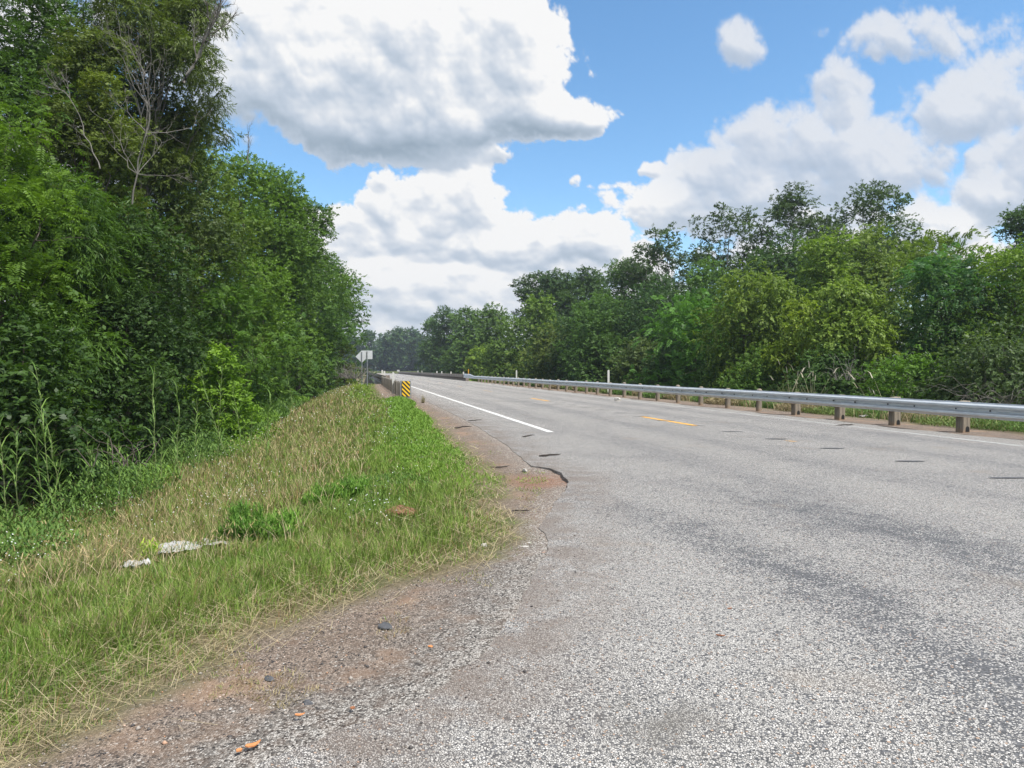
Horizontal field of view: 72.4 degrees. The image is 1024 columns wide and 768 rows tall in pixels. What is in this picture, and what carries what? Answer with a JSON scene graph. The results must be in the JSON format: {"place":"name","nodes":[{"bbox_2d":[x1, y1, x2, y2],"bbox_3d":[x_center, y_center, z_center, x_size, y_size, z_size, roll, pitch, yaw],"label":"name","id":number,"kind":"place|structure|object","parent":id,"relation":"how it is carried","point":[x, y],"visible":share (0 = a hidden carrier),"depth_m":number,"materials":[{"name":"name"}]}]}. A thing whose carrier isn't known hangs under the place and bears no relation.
{"place":"outdoors","nodes":[
{"label":"outdoors","id":0,"kind":"place"},
{"bbox_2d":[80,3,211,203],"bbox_3d":[-6.574,-5.101,12.457,2.257,3.768,2.013,0,1,-20],"label":"dead sapling","id":1,"kind":"object","parent":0,"point":[147,128],"visible":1,"depth_m":12.51,"materials":[{"name":"wood"}]},
{"bbox_2d":[182,0,239,82],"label":"bare branch","id":2,"kind":"object","parent":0,"point":[216,12],"visible":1,"depth_m":16.82,"materials":[{"name":"grey plant"}]},
{"bbox_2d":[0,382,547,766],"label":"grass","id":3,"kind":"structure","parent":0,"point":[127,610],"depth_m":5.27,"materials":[{"name":"plant"}]},
{"bbox_2d":[158,538,229,553],"bbox_3d":[-2.716,1.378,6.012,0.584,0.080,0.314,-1,1,-24],"label":"plastic sheet","id":4,"kind":"object","parent":3,"relation":"on","point":[173,544],"visible":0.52,"depth_m":5.93,"materials":[{"name":"plastic"}]},
{"bbox_2d":[0,0,1023,367],"bbox_3d":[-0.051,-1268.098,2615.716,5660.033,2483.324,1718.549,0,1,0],"label":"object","id":5,"kind":"structure","parent":0,"point":[446,96],"depth_m":3157.75,"materials":[{"name":"white"}]},
{"bbox_2d":[0,375,1023,767],"bbox_3d":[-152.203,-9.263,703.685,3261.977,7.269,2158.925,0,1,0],"label":"ground","id":6,"kind":"structure","parent":0,"point":[416,669],"depth_m":3.14,"materials":[{"name":"gravel"}]},
{"bbox_2d":[0,411,19,531],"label":"reed","id":7,"kind":"object","parent":6,"relation":"on","point":[4,470],"visible":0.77,"depth_m":9.11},
{"bbox_2d":[4,425,34,525],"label":"reed","id":8,"kind":"object","parent":6,"relation":"on","point":[20,457],"visible":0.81,"depth_m":9.20,"materials":[{"name":"plant"}]},
{"bbox_2d":[25,414,55,518],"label":"reed","id":9,"kind":"object","parent":6,"relation":"on","point":[38,483],"visible":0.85,"depth_m":9.68,"materials":[{"name":"plant"}]},
{"bbox_2d":[29,362,62,519],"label":"reed","id":10,"kind":"object","parent":6,"relation":"on","point":[42,427],"visible":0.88,"depth_m":9.75,"materials":[{"name":"plant"}]},
{"bbox_2d":[0,88,110,499],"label":"tree","id":11,"kind":"object","parent":6,"relation":"on","point":[33,192],"visible":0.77,"depth_m":12.29,"materials":[{"name":"green plant"}]},
{"bbox_2d":[33,63,100,168],"bbox_3d":[-8.237,-4.982,12.802,1.201,2.031,0.607,0,1,16],"label":"dead branch","id":12,"kind":"object","parent":11,"relation":"on","point":[64,91],"visible":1,"depth_m":12.87,"materials":[{"name":"wood"}]},
{"bbox_2d":[41,408,75,512],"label":"reed","id":13,"kind":"object","parent":6,"relation":"on","point":[50,437],"visible":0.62,"depth_m":10.32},
{"bbox_2d":[0,160,160,479],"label":"tree","id":14,"kind":"object","parent":6,"relation":"on","point":[87,245],"visible":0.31,"depth_m":13.39,"materials":[{"name":"green plant"}]},
{"bbox_2d":[0,0,160,318],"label":"tree","id":15,"kind":"object","parent":6,"relation":"on","point":[34,53],"visible":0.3,"depth_m":18.34,"materials":[{"name":"green plant"}]},
{"bbox_2d":[0,303,163,521],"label":"shrub","id":16,"kind":"object","parent":6,"relation":"on","point":[19,373],"visible":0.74,"depth_m":10.91,"materials":[{"name":"green plant"}]},
{"bbox_2d":[22,14,160,327],"bbox_3d":[-10.442,-3.422,18.074,3.284,11.601,3.306,0,1,0],"label":"vine covered tree","id":17,"kind":"object","parent":6,"relation":"on","point":[110,158],"visible":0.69,"depth_m":17.37,"materials":[{"name":"green plant"}]},
{"bbox_2d":[5,181,236,469],"bbox_3d":[-9.299,-0.957,15.924,5.135,7.105,5.112,-1,1,-33],"label":"tree","id":18,"kind":"object","parent":6,"relation":"on","point":[148,229],"visible":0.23,"depth_m":15.80,"materials":[{"name":"green plant"}]},
{"bbox_2d":[53,277,195,478],"bbox_3d":[-8.002,0.182,13.979,3.114,4.652,3.105,0,1,0],"label":"shrub","id":19,"kind":"object","parent":6,"relation":"on","point":[139,321],"visible":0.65,"depth_m":13.89,"materials":[{"name":"green plant"}]},
{"bbox_2d":[50,58,248,404],"bbox_3d":[-11.752,-4.051,21.838,6.190,12.707,5.537,1,2,43],"label":"tree","id":20,"kind":"object","parent":6,"relation":"on","point":[172,203],"visible":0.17,"depth_m":21.58,"materials":[{"name":"green plant"}]},
{"bbox_2d":[139,364,163,484],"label":"reed","id":21,"kind":"object","parent":6,"relation":"on","point":[154,413],"visible":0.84,"depth_m":11.36,"materials":[{"name":"plant"}]},
{"bbox_2d":[134,536,170,561],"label":"weed clump","id":22,"kind":"object","parent":6,"relation":"on","point":[145,546],"visible":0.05,"depth_m":5.94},
{"bbox_2d":[0,271,313,529],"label":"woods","id":23,"kind":"object","parent":6,"relation":"on","point":[38,326],"visible":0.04,"depth_m":11.85,"materials":[{"name":"green plant"}]},
{"bbox_2d":[70,0,247,438],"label":"willow tree","id":24,"kind":"object","parent":6,"relation":"on","point":[167,14],"visible":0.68,"depth_m":20.88,"materials":[{"name":"green plant"}]},
{"bbox_2d":[0,387,324,576],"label":"undergrowth","id":25,"kind":"object","parent":6,"relation":"on","point":[301,400],"visible":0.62,"depth_m":10.11,"materials":[{"name":"plant"}]},
{"bbox_2d":[55,419,162,466],"bbox_3d":[-5.754,0.827,9.843,1.422,0.658,0.773,0,1,0],"label":"dead brush","id":26,"kind":"object","parent":25,"relation":"on","point":[123,458],"visible":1,"depth_m":9.95,"materials":[{"name":"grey plant"}]},
{"bbox_2d":[0,383,422,580],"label":"wildflowers","id":27,"kind":"object","parent":25,"relation":"on","point":[259,463],"visible":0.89,"depth_m":8.21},
{"bbox_2d":[94,318,231,461],"bbox_3d":[-8.603,0.276,17.388,3.231,4.281,3.285,0,1,0],"label":"shrub","id":28,"kind":"object","parent":6,"relation":"on","point":[197,366],"visible":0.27,"depth_m":17.57,"materials":[{"name":"green plant"}]},
{"bbox_2d":[164,378,185,487],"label":"reed","id":29,"kind":"object","parent":6,"relation":"on","point":[177,453],"visible":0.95,"depth_m":11.77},
{"bbox_2d":[96,127,276,425],"bbox_3d":[-11.936,-3.675,26.018,6.854,11.841,5.582,-1,2,-43],"label":"willow tree","id":30,"kind":"object","parent":6,"relation":"on","point":[232,254],"visible":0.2,"depth_m":25.96,"materials":[{"name":"green plant"}]},
{"bbox_2d":[208,364,228,462],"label":"reed","id":31,"kind":"object","parent":6,"relation":"on","point":[216,448],"visible":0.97,"depth_m":14.13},
{"bbox_2d":[169,341,280,442],"bbox_3d":[-8.230,0.497,19.730,2.462,3.420,2.710,1,1,27],"label":"shrub","id":32,"kind":"object","parent":6,"relation":"on","point":[229,361],"visible":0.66,"depth_m":19.60,"materials":[{"name":"green plant"}]},
{"bbox_2d":[164,145,306,407],"bbox_3d":[-12.435,-4.206,31.168,6.594,12.553,6.657,0,1,0],"label":"tree","id":33,"kind":"object","parent":6,"relation":"on","point":[269,287],"visible":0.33,"depth_m":30.86,"materials":[{"name":"green plant"}]},
{"bbox_2d":[173,277,302,425],"bbox_3d":[-10.105,-0.635,25.596,4.436,6.490,4.572,-1,1,-29],"label":"shrub","id":34,"kind":"object","parent":6,"relation":"on","point":[224,296],"visible":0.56,"depth_m":25.16,"materials":[{"name":"green plant"}]},
{"bbox_2d":[215,498,280,545],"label":"weed clump","id":35,"kind":"object","parent":6,"relation":"on","point":[238,515],"visible":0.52,"depth_m":6.10,"materials":[{"name":"plant"}]},
{"bbox_2d":[200,170,332,385],"bbox_3d":[-13.840,-5.083,38.898,7.358,14.078,8.452,0,1,0],"label":"tree","id":36,"kind":"object","parent":6,"relation":"on","point":[284,232],"visible":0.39,"depth_m":38.85,"materials":[{"name":"green plant"}]},
{"bbox_2d":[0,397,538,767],"bbox_3d":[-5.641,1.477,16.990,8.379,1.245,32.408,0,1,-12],"label":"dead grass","id":37,"kind":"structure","parent":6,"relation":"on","point":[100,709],"depth_m":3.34,"materials":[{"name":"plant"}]},
{"bbox_2d":[220,300,331,415],"bbox_3d":[-12.288,-1.111,35.146,4.622,6.979,5.832,1,1,40],"label":"shrub","id":38,"kind":"object","parent":6,"relation":"on","point":[315,352],"visible":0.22,"depth_m":35.29,"materials":[{"name":"green plant"}]},
{"bbox_2d":[255,503,307,540],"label":"weed clump","id":39,"kind":"object","parent":6,"relation":"on","point":[288,520],"visible":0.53,"depth_m":6.17,"materials":[{"name":"plant"}]},
{"bbox_2d":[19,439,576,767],"bbox_3d":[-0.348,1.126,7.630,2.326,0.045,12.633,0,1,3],"label":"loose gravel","id":40,"kind":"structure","parent":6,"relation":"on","point":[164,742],"depth_m":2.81,"materials":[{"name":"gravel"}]},
{"bbox_2d":[285,329,327,398],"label":"shrub","id":41,"kind":"object","parent":6,"relation":"on","point":[314,391],"visible":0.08,"depth_m":45.00,"materials":[{"name":"green plant"}]},
{"bbox_2d":[263,186,372,397],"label":"tree","id":42,"kind":"object","parent":6,"relation":"on","point":[321,222],"visible":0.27,"depth_m":43.02,"materials":[{"name":"green plant"}]},
{"bbox_2d":[173,395,466,518],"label":"grass","id":43,"kind":"structure","parent":6,"relation":"on","point":[406,405],"depth_m":11.80,"materials":[{"name":"plant"}]},
{"bbox_2d":[302,346,344,389],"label":"shrub","id":44,"kind":"object","parent":6,"relation":"on","point":[330,373],"visible":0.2,"depth_m":59.83,"materials":[{"name":"green plant"}]},
{"bbox_2d":[298,479,349,505],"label":"weed clump","id":45,"kind":"object","parent":6,"relation":"on","point":[333,488],"visible":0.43,"depth_m":7.55,"materials":[{"name":"plant"}]},
{"bbox_2d":[302,242,365,381],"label":"tree","id":46,"kind":"object","parent":6,"relation":"on","point":[327,317],"visible":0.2,"depth_m":55.42,"materials":[{"name":"green plant"}]},
{"bbox_2d":[306,255,371,379],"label":"tree","id":47,"kind":"object","parent":6,"relation":"on","point":[351,327],"visible":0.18,"depth_m":70.68,"materials":[{"name":"green plant"}]},
{"bbox_2d":[333,344,362,386],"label":"shrub","id":48,"kind":"object","parent":6,"relation":"on","point":[346,381],"visible":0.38,"depth_m":71.70,"materials":[{"name":"green plant"}]},
{"bbox_2d":[319,303,376,389],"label":"tree","id":49,"kind":"object","parent":6,"relation":"on","point":[358,364],"visible":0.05,"depth_m":88.19,"materials":[{"name":"green plant"}]},
{"bbox_2d":[335,467,372,500],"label":"weed clump","id":50,"kind":"object","parent":6,"relation":"on","point":[350,487],"visible":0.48,"depth_m":7.86,"materials":[{"name":"plant"}]},
{"bbox_2d":[335,362,377,378],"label":"dead brush","id":51,"kind":"object","parent":6,"relation":"on","point":[346,375],"visible":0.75,"depth_m":61.79,"materials":[{"name":"grey plant"}]},
{"bbox_2d":[352,329,384,370],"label":"tree","id":52,"kind":"object","parent":6,"relation":"on","point":[371,343],"visible":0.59,"depth_m":294.23,"materials":[{"name":"green plant"}]},
{"bbox_2d":[375,332,393,370],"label":"tree","id":53,"kind":"object","parent":6,"relation":"on","point":[383,340],"visible":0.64,"depth_m":303.00,"materials":[{"name":"green plant"}]},
{"bbox_2d":[381,376,410,397],"bbox_3d":[-8.070,0.128,46.834,0.539,1.142,29.750,0,1,-12],"label":"guardrail","id":54,"kind":"object","parent":6,"relation":"on","point":[386,382],"visible":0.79,"depth_m":38.17,"materials":[{"name":"concrete"}]},
{"bbox_2d":[382,326,412,370],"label":"tree","id":55,"kind":"object","parent":6,"relation":"on","point":[397,339],"visible":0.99,"depth_m":298.38,"materials":[{"name":"green plant"}]},
{"bbox_2d":[403,326,421,370],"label":"tree","id":56,"kind":"object","parent":6,"relation":"on","point":[415,333],"visible":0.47,"depth_m":304.27,"materials":[{"name":"green plant"}]},
{"bbox_2d":[409,334,431,370],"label":"tree","id":57,"kind":"object","parent":6,"relation":"on","point":[414,356],"visible":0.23,"depth_m":298.22,"materials":[{"name":"green plant"}]},
{"bbox_2d":[414,316,444,372],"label":"tree","id":58,"kind":"object","parent":6,"relation":"on","point":[422,352],"visible":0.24,"depth_m":170.53,"materials":[{"name":"green plant"}]},
{"bbox_2d":[368,375,502,384],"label":"bridge","id":59,"kind":"structure","parent":6,"relation":"on","point":[375,381],"depth_m":91.44,"materials":[{"name":"concrete"}]},
{"bbox_2d":[398,371,468,380],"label":"bridge railing","id":60,"kind":"object","parent":59,"relation":"on","point":[449,376],"visible":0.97,"depth_m":108.64,"materials":[{"name":"concrete"}]},
{"bbox_2d":[421,305,466,373],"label":"tree","id":61,"kind":"object","parent":6,"relation":"on","point":[436,341],"visible":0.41,"depth_m":140.70,"materials":[{"name":"green plant"}]},
{"bbox_2d":[438,346,464,373],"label":"bush","id":62,"kind":"object","parent":6,"relation":"on","point":[447,367],"visible":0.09,"depth_m":123.12,"materials":[{"name":"green plant"}]},
{"bbox_2d":[439,305,490,379],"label":"tree","id":63,"kind":"object","parent":6,"relation":"on","point":[458,340],"visible":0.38,"depth_m":116.22,"materials":[{"name":"green plant"}]},
{"bbox_2d":[451,343,499,382],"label":"bush","id":64,"kind":"object","parent":6,"relation":"on","point":[473,367],"visible":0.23,"depth_m":91.96,"materials":[{"name":"green plant"}]},
{"bbox_2d":[464,301,517,380],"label":"tree","id":65,"kind":"object","parent":6,"relation":"on","point":[489,322],"visible":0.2,"depth_m":100.78,"materials":[{"name":"green plant"}]},
{"bbox_2d":[474,312,533,382],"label":"tree","id":66,"kind":"object","parent":6,"relation":"on","point":[499,368],"visible":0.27,"depth_m":82.99,"materials":[{"name":"green plant"}]},
{"bbox_2d":[507,270,556,346],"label":"oak tree","id":67,"kind":"object","parent":6,"relation":"on","point":[527,286],"visible":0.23,"depth_m":92.73,"materials":[{"name":"green plant"}]},
{"bbox_2d":[508,290,558,378],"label":"tree","id":68,"kind":"object","parent":6,"relation":"on","point":[533,305],"visible":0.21,"depth_m":75.43,"materials":[{"name":"green plant"}]},
{"bbox_2d":[505,319,575,379],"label":"tree","id":69,"kind":"object","parent":6,"relation":"on","point":[542,355],"visible":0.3,"depth_m":68.87,"materials":[{"name":"green plant"}]},
{"bbox_2d":[524,267,579,335],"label":"tree","id":70,"kind":"object","parent":6,"relation":"on","point":[555,286],"visible":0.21,"depth_m":86.71,"materials":[{"name":"green plant"}]},
{"bbox_2d":[546,264,618,332],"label":"oak tree","id":71,"kind":"object","parent":6,"relation":"on","point":[586,281],"visible":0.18,"depth_m":80.57,"materials":[{"name":"green plant"}]},
{"bbox_2d":[544,289,630,376],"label":"tree","id":72,"kind":"object","parent":6,"relation":"on","point":[594,300],"visible":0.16,"depth_m":63.01,"materials":[{"name":"green plant"}]},
{"bbox_2d":[555,308,630,382],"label":"tree","id":73,"kind":"object","parent":6,"relation":"on","point":[593,367],"visible":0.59,"depth_m":56.19,"materials":[{"name":"green plant"}]},
{"bbox_2d":[594,255,662,311],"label":"tree","id":74,"kind":"object","parent":6,"relation":"on","point":[616,279],"visible":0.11,"depth_m":68.96,"materials":[{"name":"green plant"}]},
{"bbox_2d":[599,333,660,384],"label":"shrub","id":75,"kind":"object","parent":6,"relation":"on","point":[634,358],"visible":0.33,"depth_m":48.31,"materials":[{"name":"green plant"}]},
{"bbox_2d":[583,271,684,380],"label":"tree","id":76,"kind":"object","parent":6,"relation":"on","point":[667,281],"visible":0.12,"depth_m":58.95,"materials":[{"name":"green plant"}]},
{"bbox_2d":[614,222,697,310],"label":"oak tree","id":77,"kind":"object","parent":6,"relation":"on","point":[660,250],"visible":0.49,"depth_m":66.26,"materials":[{"name":"green plant"}]},
{"bbox_2d":[628,348,687,385],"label":"shrub","id":78,"kind":"object","parent":6,"relation":"on","point":[652,364],"visible":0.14,"depth_m":44.60,"materials":[{"name":"green plant"}]},
{"bbox_2d":[621,287,768,386],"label":"tree","id":79,"kind":"object","parent":6,"relation":"on","point":[683,309],"visible":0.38,"depth_m":41.06,"materials":[{"name":"green plant"}]},
{"bbox_2d":[658,255,745,381],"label":"tree","id":80,"kind":"object","parent":6,"relation":"on","point":[696,278],"visible":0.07,"depth_m":49.21,"materials":[{"name":"green plant"}]},
{"bbox_2d":[691,346,740,388],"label":"shrub","id":81,"kind":"object","parent":6,"relation":"on","point":[711,379],"visible":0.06,"depth_m":38.07,"materials":[{"name":"green plant"}]},
{"bbox_2d":[418,239,1023,397],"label":"woods","id":82,"kind":"object","parent":6,"relation":"on","point":[564,324],"visible":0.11,"depth_m":43.15,"materials":[{"name":"green plant"}]},
{"bbox_2d":[671,201,787,324],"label":"oak tree","id":83,"kind":"object","parent":6,"relation":"on","point":[701,255],"visible":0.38,"depth_m":58.16,"materials":[{"name":"green plant"}]},
{"bbox_2d":[682,258,821,389],"bbox_3d":[12.953,-1.528,36.267,7.490,10.201,6.842,0,1,0],"label":"willow tree","id":84,"kind":"object","parent":6,"relation":"on","point":[748,308],"visible":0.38,"depth_m":35.50,"materials":[{"name":"green plant"}]},
{"bbox_2d":[490,380,1023,431],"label":"verge grass","id":85,"kind":"structure","parent":6,"relation":"on","point":[767,406],"depth_m":20.20,"materials":[{"name":"plant"}]},
{"bbox_2d":[715,341,816,401],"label":"shrub","id":86,"kind":"object","parent":6,"relation":"on","point":[758,382],"visible":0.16,"depth_m":32.55,"materials":[{"name":"green plant"}]},
{"bbox_2d":[731,223,815,335],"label":"tree","id":87,"kind":"object","parent":6,"relation":"on","point":[781,258],"visible":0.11,"depth_m":49.07,"materials":[{"name":"green plant"}]},
{"bbox_2d":[756,293,822,389],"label":"willow tree","id":88,"kind":"object","parent":6,"relation":"on","point":[781,352],"visible":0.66,"depth_m":31.48,"materials":[{"name":"green plant"}]},
{"bbox_2d":[746,181,843,271],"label":"oak tree","id":89,"kind":"object","parent":6,"relation":"on","point":[786,203],"visible":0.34,"depth_m":55.26,"materials":[{"name":"green plant"}]},
{"bbox_2d":[792,225,861,373],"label":"poplar tree","id":90,"kind":"object","parent":6,"relation":"on","point":[827,268],"visible":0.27,"depth_m":35.63,"materials":[{"name":"green plant"}]},
{"bbox_2d":[777,338,886,410],"bbox_3d":[13.389,0.752,28.474,6.232,5.374,4.964,0,1,0],"label":"shrub","id":91,"kind":"object","parent":6,"relation":"on","point":[843,386],"visible":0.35,"depth_m":27.81,"materials":[{"name":"green plant"}]},
{"bbox_2d":[782,241,894,395],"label":"tree","id":92,"kind":"object","parent":6,"relation":"on","point":[804,274],"visible":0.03,"depth_m":46.43,"materials":[{"name":"green plant"}]},
{"bbox_2d":[783,275,908,395],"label":"willow tree","id":93,"kind":"object","parent":6,"relation":"on","point":[843,314],"visible":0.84,"depth_m":28.68,"materials":[{"name":"green plant"}]},
{"bbox_2d":[840,218,914,385],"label":"tree","id":94,"kind":"object","parent":6,"relation":"on","point":[862,254],"visible":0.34,"depth_m":37.09,"materials":[{"name":"green plant"}]},
{"bbox_2d":[808,178,950,304],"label":"oak tree","id":95,"kind":"object","parent":6,"relation":"on","point":[878,193],"visible":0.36,"depth_m":52.61,"materials":[{"name":"green plant"}]},
{"bbox_2d":[850,342,963,412],"bbox_3d":[13.631,1.100,24.169,4.809,5.092,4.944,0,1,0],"label":"bush","id":96,"kind":"object","parent":6,"relation":"on","point":[891,377],"visible":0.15,"depth_m":23.73,"materials":[{"name":"green plant"}]},
{"bbox_2d":[882,305,1023,423],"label":"shrub","id":97,"kind":"object","parent":6,"relation":"on","point":[978,364],"visible":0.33,"depth_m":21.21,"materials":[{"name":"green plant"}]},
{"bbox_2d":[913,373,1023,404],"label":"dead brush","id":98,"kind":"object","parent":97,"relation":"on","point":[1002,398],"visible":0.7,"depth_m":19.94,"materials":[{"name":"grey plant"}]},
{"bbox_2d":[883,225,1023,390],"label":"tree","id":99,"kind":"object","parent":6,"relation":"on","point":[910,248],"visible":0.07,"depth_m":39.08,"materials":[{"name":"green plant"}]},
{"bbox_2d":[885,242,1023,393],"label":"mimosa tree","id":100,"kind":"object","parent":6,"relation":"on","point":[923,265],"visible":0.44,"depth_m":28.37,"materials":[{"name":"green plant"}]},
{"bbox_2d":[941,232,1023,374],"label":"tree","id":101,"kind":"object","parent":6,"relation":"on","point":[1005,256],"visible":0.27,"depth_m":27.42,"materials":[{"name":"green plant"}]},
{"bbox_2d":[977,202,1023,314],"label":"tree","id":102,"kind":"object","parent":6,"relation":"on","point":[1011,225],"visible":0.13,"depth_m":43.90,"materials":[{"name":"green plant"}]},
{"bbox_2d":[255,373,1023,767],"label":"road","id":103,"kind":"structure","parent":0,"point":[867,583],"depth_m":3.76,"materials":[{"name":"asphalt"}]},
{"bbox_2d":[411,386,552,431],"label":"edge line","id":104,"kind":"object","parent":103,"relation":"on","point":[495,413],"visible":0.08,"depth_m":19.44,"materials":[{"name":"white paint"}]},
{"bbox_2d":[400,374,1023,446],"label":"edge line","id":105,"kind":"object","parent":103,"relation":"on","point":[802,420],"visible":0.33,"depth_m":16.54,"materials":[{"name":"white paint"}]},
{"bbox_2d":[463,374,1023,432],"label":"guardrail","id":106,"kind":"object","parent":103,"relation":"on","point":[963,411],"visible":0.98,"depth_m":18.25,"materials":[{"name":"metal"}]},
{"bbox_2d":[499,393,1023,477],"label":"road groove","id":107,"kind":"object","parent":103,"relation":"on","point":[776,438],"visible":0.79,"depth_m":14.36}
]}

